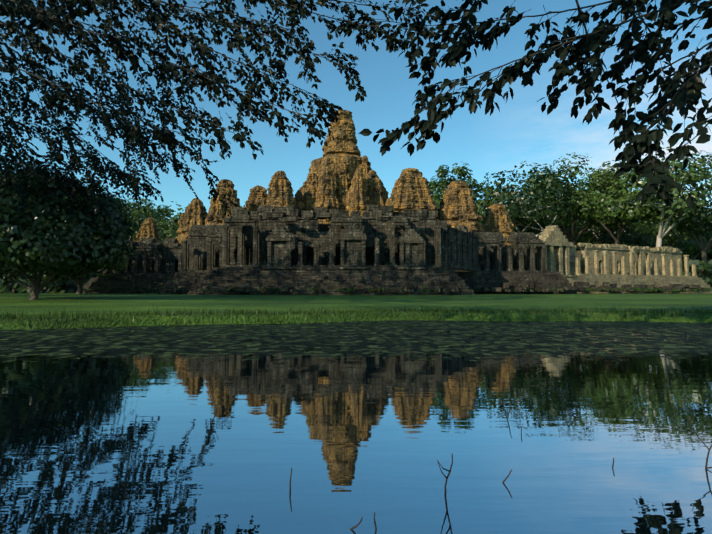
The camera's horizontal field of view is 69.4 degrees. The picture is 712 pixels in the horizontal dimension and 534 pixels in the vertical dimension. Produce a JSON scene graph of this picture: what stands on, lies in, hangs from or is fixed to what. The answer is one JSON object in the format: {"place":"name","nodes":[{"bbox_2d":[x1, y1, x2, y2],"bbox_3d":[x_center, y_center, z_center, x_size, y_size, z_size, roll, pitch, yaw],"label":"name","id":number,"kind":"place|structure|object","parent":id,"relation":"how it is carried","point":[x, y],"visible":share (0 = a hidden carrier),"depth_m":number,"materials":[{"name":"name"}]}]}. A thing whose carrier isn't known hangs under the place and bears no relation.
{"place":"outdoors","nodes":[
{"label":"outdoors","id":0,"kind":"place"},
{"bbox_2d":[0,320,711,533],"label":"pond water","id":1,"kind":"structure","parent":0,"point":[120,430],"depth_m":5.32,"materials":[{"name":"blue liquid"}]},
{"bbox_2d":[198,357,711,529],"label":"twigs","id":2,"kind":"object","parent":1,"relation":"in","point":[504,480],"visible":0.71,"depth_m":3.81,"materials":[{"name":"black"}]},
{"bbox_2d":[0,292,711,329],"bbox_3d":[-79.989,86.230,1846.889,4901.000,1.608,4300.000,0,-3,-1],"label":"ground","id":3,"kind":"structure","parent":0,"point":[58,302],"depth_m":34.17,"materials":[{"name":"green plant"}]},
{"bbox_2d":[0,271,54,293],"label":"hedge","id":4,"kind":"object","parent":3,"relation":"on","point":[3,287],"visible":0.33,"depth_m":86.83,"materials":[{"name":"green plant"}]},
{"bbox_2d":[20,273,68,292],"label":"bush","id":5,"kind":"object","parent":3,"relation":"on","point":[44,277],"visible":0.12,"depth_m":110.83,"materials":[{"name":"green plant"}]},
{"bbox_2d":[0,270,96,292],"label":"hedge","id":6,"kind":"object","parent":3,"relation":"on","point":[71,287],"visible":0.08,"depth_m":119.28,"materials":[{"name":"green plant"}]},
{"bbox_2d":[0,158,140,299],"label":"tree","id":7,"kind":"object","parent":3,"relation":"on","point":[41,243],"visible":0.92,"depth_m":43.03,"materials":[{"name":"green plant"}]},
{"bbox_2d":[45,213,135,293],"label":"tree","id":8,"kind":"object","parent":3,"relation":"on","point":[80,281],"visible":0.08,"depth_m":82.83,"materials":[{"name":"green plant"}]},
{"bbox_2d":[113,203,150,239],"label":"tree","id":9,"kind":"object","parent":3,"relation":"on","point":[138,224],"visible":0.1,"depth_m":165.60,"materials":[{"name":"green plant"}]},
{"bbox_2d":[122,198,162,233],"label":"tree","id":10,"kind":"object","parent":3,"relation":"on","point":[146,211],"visible":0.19,"depth_m":176.45,"materials":[{"name":"green plant"}]},
{"bbox_2d":[117,200,168,229],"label":"tree","id":11,"kind":"object","parent":3,"relation":"on","point":[154,212],"visible":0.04,"depth_m":203.77,"materials":[{"name":"green plant"}]},
{"bbox_2d":[128,217,178,242],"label":"tree","id":12,"kind":"object","parent":3,"relation":"on","point":[168,234],"visible":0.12,"depth_m":162.91,"materials":[{"name":"green plant"}]},
{"bbox_2d":[155,205,180,239],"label":"tree","id":13,"kind":"object","parent":3,"relation":"on","point":[164,212],"visible":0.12,"depth_m":184.22,"materials":[{"name":"green plant"}]},
{"bbox_2d":[159,201,188,219],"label":"tree","id":14,"kind":"object","parent":3,"relation":"on","point":[180,213],"depth_m":258.12,"materials":[{"name":"green plant"}]},
{"bbox_2d":[0,0,440,222],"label":"overhanging tree","id":15,"kind":"object","parent":3,"relation":"on","point":[42,16],"visible":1,"depth_m":18.12,"materials":[{"name":"green plant"}]},
{"bbox_2d":[76,264,576,294],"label":"temple platform","id":16,"kind":"structure","parent":3,"relation":"on","point":[300,279],"depth_m":66.91,"materials":[{"name":"stone"}]},
{"bbox_2d":[134,217,159,242],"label":"temple tower","id":17,"kind":"structure","parent":16,"relation":"on","point":[148,229],"depth_m":120.11,"materials":[{"name":"stone"}]},
{"bbox_2d":[176,198,207,242],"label":"temple tower","id":18,"kind":"structure","parent":16,"relation":"on","point":[195,213],"depth_m":109.71,"materials":[{"name":"stone"}]},
{"bbox_2d":[205,179,240,224],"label":"temple tower","id":19,"kind":"structure","parent":16,"relation":"on","point":[216,215],"depth_m":95.93,"materials":[{"name":"stone"}]},
{"bbox_2d":[245,185,266,210],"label":"temple tower","id":20,"kind":"structure","parent":16,"relation":"on","point":[257,196],"depth_m":104.69,"materials":[{"name":"stone"}]},
{"bbox_2d":[265,171,294,208],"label":"temple tower","id":21,"kind":"structure","parent":16,"relation":"on","point":[280,190],"depth_m":98.64,"materials":[{"name":"stone"}]},
{"bbox_2d":[294,190,306,213],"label":"temple tower","id":22,"kind":"structure","parent":16,"relation":"on","point":[300,205],"depth_m":103.25,"materials":[{"name":"stone"}]},
{"bbox_2d":[302,172,318,210],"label":"tower","id":23,"kind":"structure","parent":16,"relation":"on","point":[310,187],"depth_m":105.14,"materials":[{"name":"stone"}]},
{"bbox_2d":[315,157,321,175],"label":"tower","id":24,"kind":"structure","parent":16,"relation":"on","point":[317,172],"depth_m":108.09,"materials":[{"name":"stone"}]},
{"bbox_2d":[96,204,546,276],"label":"temple galleries","id":25,"kind":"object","parent":16,"relation":"on","point":[270,237],"visible":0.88,"depth_m":71.62,"materials":[{"name":"grey stone"}]},
{"bbox_2d":[312,166,339,223],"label":"tower","id":26,"kind":"structure","parent":16,"relation":"on","point":[326,195],"depth_m":101.13,"materials":[{"name":"stone"}]},
{"bbox_2d":[309,109,370,187],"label":"central tower","id":27,"kind":"structure","parent":16,"relation":"on","point":[342,146],"depth_m":109.74,"materials":[{"name":"stone"}]},
{"bbox_2d":[359,155,371,176],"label":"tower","id":28,"kind":"structure","parent":27,"relation":"on","point":[365,166],"depth_m":108.17,"materials":[{"name":"stone"}]},
{"bbox_2d":[335,161,350,210],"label":"tower","id":29,"kind":"structure","parent":16,"relation":"on","point":[343,179],"depth_m":103.65,"materials":[{"name":"stone"}]},
{"bbox_2d":[346,168,369,215],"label":"tower","id":30,"kind":"structure","parent":16,"relation":"on","point":[357,197],"depth_m":101.78,"materials":[{"name":"stone"}]},
{"bbox_2d":[364,170,383,205],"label":"tower","id":31,"kind":"structure","parent":16,"relation":"on","point":[375,188],"depth_m":105.03,"materials":[{"name":"stone"}]},
{"bbox_2d":[382,182,388,205],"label":"tower","id":32,"kind":"structure","parent":16,"relation":"on","point":[385,193],"depth_m":111.10,"materials":[{"name":"stone"}]},
{"bbox_2d":[82,286,711,292],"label":"base weeds","id":33,"kind":"object","parent":16,"relation":"on","point":[588,289],"visible":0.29,"depth_m":81.11,"materials":[{"name":"green plant"}]},
{"bbox_2d":[83,281,711,291],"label":"fallen stones","id":34,"kind":"object","parent":16,"relation":"on","point":[578,286],"visible":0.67,"depth_m":77.98,"materials":[{"name":"grey stone"}]},
{"bbox_2d":[385,168,438,220],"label":"temple tower","id":35,"kind":"structure","parent":16,"relation":"on","point":[411,189],"depth_m":98.08,"materials":[{"name":"stone"}]},
{"bbox_2d":[438,180,484,231],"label":"temple tower","id":36,"kind":"structure","parent":16,"relation":"on","point":[458,206],"depth_m":100.08,"materials":[{"name":"stone"}]},
{"bbox_2d":[482,204,514,244],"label":"temple tower","id":37,"kind":"structure","parent":16,"relation":"on","point":[497,218],"depth_m":106.84,"materials":[{"name":"stone"}]},
{"bbox_2d":[9,265,696,291],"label":"hedge","id":38,"kind":"object","parent":3,"relation":"on","point":[61,289],"depth_m":174.01,"materials":[{"name":"green plant"}]},
{"bbox_2d":[428,179,443,206],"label":"tree","id":39,"kind":"object","parent":3,"relation":"on","point":[429,185],"depth_m":181.18,"materials":[{"name":"green plant"}]},
{"bbox_2d":[429,162,478,207],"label":"tree","id":40,"kind":"object","parent":3,"relation":"on","point":[461,172],"visible":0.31,"depth_m":167.19,"materials":[{"name":"green plant"}]},
{"bbox_2d":[470,182,492,218],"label":"tree","id":41,"kind":"object","parent":3,"relation":"on","point":[479,187],"visible":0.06,"depth_m":173.28,"materials":[{"name":"green plant"}]},
{"bbox_2d":[475,185,533,231],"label":"tree","id":42,"kind":"object","parent":3,"relation":"on","point":[509,205],"visible":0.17,"depth_m":156.94,"materials":[{"name":"green plant"}]},
{"bbox_2d":[330,0,711,209],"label":"overhanging tree","id":43,"kind":"object","parent":3,"relation":"on","point":[653,170],"visible":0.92,"depth_m":13.72,"materials":[{"name":"green plant"}]},
{"bbox_2d":[474,161,582,236],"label":"tree","id":44,"kind":"object","parent":3,"relation":"on","point":[552,212],"visible":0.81,"depth_m":147.32,"materials":[{"name":"green plant"}]},
{"bbox_2d":[504,170,592,236],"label":"tree","id":45,"kind":"object","parent":3,"relation":"on","point":[575,227],"visible":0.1,"depth_m":182.54,"materials":[{"name":"green plant"}]},
{"bbox_2d":[532,222,569,237],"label":"tree","id":46,"kind":"object","parent":3,"relation":"on","point":[542,227],"visible":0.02,"depth_m":170.95,"materials":[{"name":"green plant"}]},
{"bbox_2d":[539,211,605,249],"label":"tree","id":47,"kind":"object","parent":3,"relation":"on","point":[584,234],"visible":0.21,"depth_m":171.49,"materials":[{"name":"green plant"}]},
{"bbox_2d":[520,152,627,244],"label":"tree","id":48,"kind":"object","parent":3,"relation":"on","point":[571,238],"visible":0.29,"depth_m":160.19,"materials":[{"name":"green plant"}]},
{"bbox_2d":[577,236,614,249],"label":"bush","id":49,"kind":"object","parent":3,"relation":"on","point":[590,239],"depth_m":162.34,"materials":[{"name":"green plant"}]},
{"bbox_2d":[573,168,644,241],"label":"tree","id":50,"kind":"object","parent":3,"relation":"on","point":[586,180],"visible":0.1,"depth_m":189.26,"materials":[{"name":"green plant"}]},
{"bbox_2d":[583,229,649,246],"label":"bush","id":51,"kind":"object","parent":3,"relation":"on","point":[604,237],"visible":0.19,"depth_m":167.69,"materials":[{"name":"green plant"}]},
{"bbox_2d":[591,222,641,241],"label":"tree","id":52,"kind":"object","parent":3,"relation":"on","point":[627,229],"visible":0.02,"depth_m":188.76,"materials":[{"name":"green plant"}]},
{"bbox_2d":[569,159,667,244],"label":"tree","id":53,"kind":"object","parent":3,"relation":"on","point":[605,174],"visible":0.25,"depth_m":150.43,"materials":[{"name":"green plant"}]},
{"bbox_2d":[620,238,645,246],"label":"bush","id":54,"kind":"object","parent":3,"relation":"on","point":[628,243],"visible":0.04,"depth_m":164.47,"materials":[{"name":"green plant"}]},
{"bbox_2d":[567,275,711,293],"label":"temple terrace","id":55,"kind":"structure","parent":3,"relation":"on","point":[598,281],"depth_m":95.11,"materials":[{"name":"stone"}]},
{"bbox_2d":[537,225,697,276],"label":"colonnade","id":56,"kind":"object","parent":55,"relation":"on","point":[565,257],"visible":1,"depth_m":96.44,"materials":[{"name":"beige stone"}]},
{"bbox_2d":[610,219,674,247],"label":"tree","id":57,"kind":"object","parent":3,"relation":"on","point":[645,236],"visible":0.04,"depth_m":191.77,"materials":[{"name":"green plant"}]},
{"bbox_2d":[612,222,676,247],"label":"bush","id":58,"kind":"object","parent":3,"relation":"on","point":[645,231],"visible":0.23,"depth_m":179.19,"materials":[{"name":"green plant"}]},
{"bbox_2d":[589,147,711,246],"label":"tree","id":59,"kind":"object","parent":3,"relation":"on","point":[620,206],"visible":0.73,"depth_m":134.17,"materials":[{"name":"green plant"}]},
{"bbox_2d":[646,150,711,284],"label":"tree","id":60,"kind":"object","parent":3,"relation":"on","point":[703,219],"visible":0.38,"depth_m":140.46,"materials":[{"name":"green plant"}]},
{"bbox_2d":[648,219,711,258],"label":"tree","id":61,"kind":"object","parent":3,"relation":"on","point":[680,234],"visible":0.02,"depth_m":178.25,"materials":[{"name":"green plant"}]},
{"bbox_2d":[654,220,711,259],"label":"tree","id":62,"kind":"object","parent":3,"relation":"on","point":[689,248],"visible":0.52,"depth_m":163.76,"materials":[{"name":"green plant"}]},
{"bbox_2d":[682,259,711,286],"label":"hedge","id":63,"kind":"object","parent":3,"relation":"on","point":[701,265],"visible":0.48,"depth_m":136.01,"materials":[{"name":"green plant"}]},
{"bbox_2d":[0,0,711,222],"label":"sky","id":64,"kind":"structure","parent":0,"point":[495,143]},
{"bbox_2d":[447,224,480,271],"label":"temple wall","id":65,"kind":"structure","parent":0,"point":[463,247],"depth_m":76.05,"materials":[{"name":"grey stone"}]}
]}

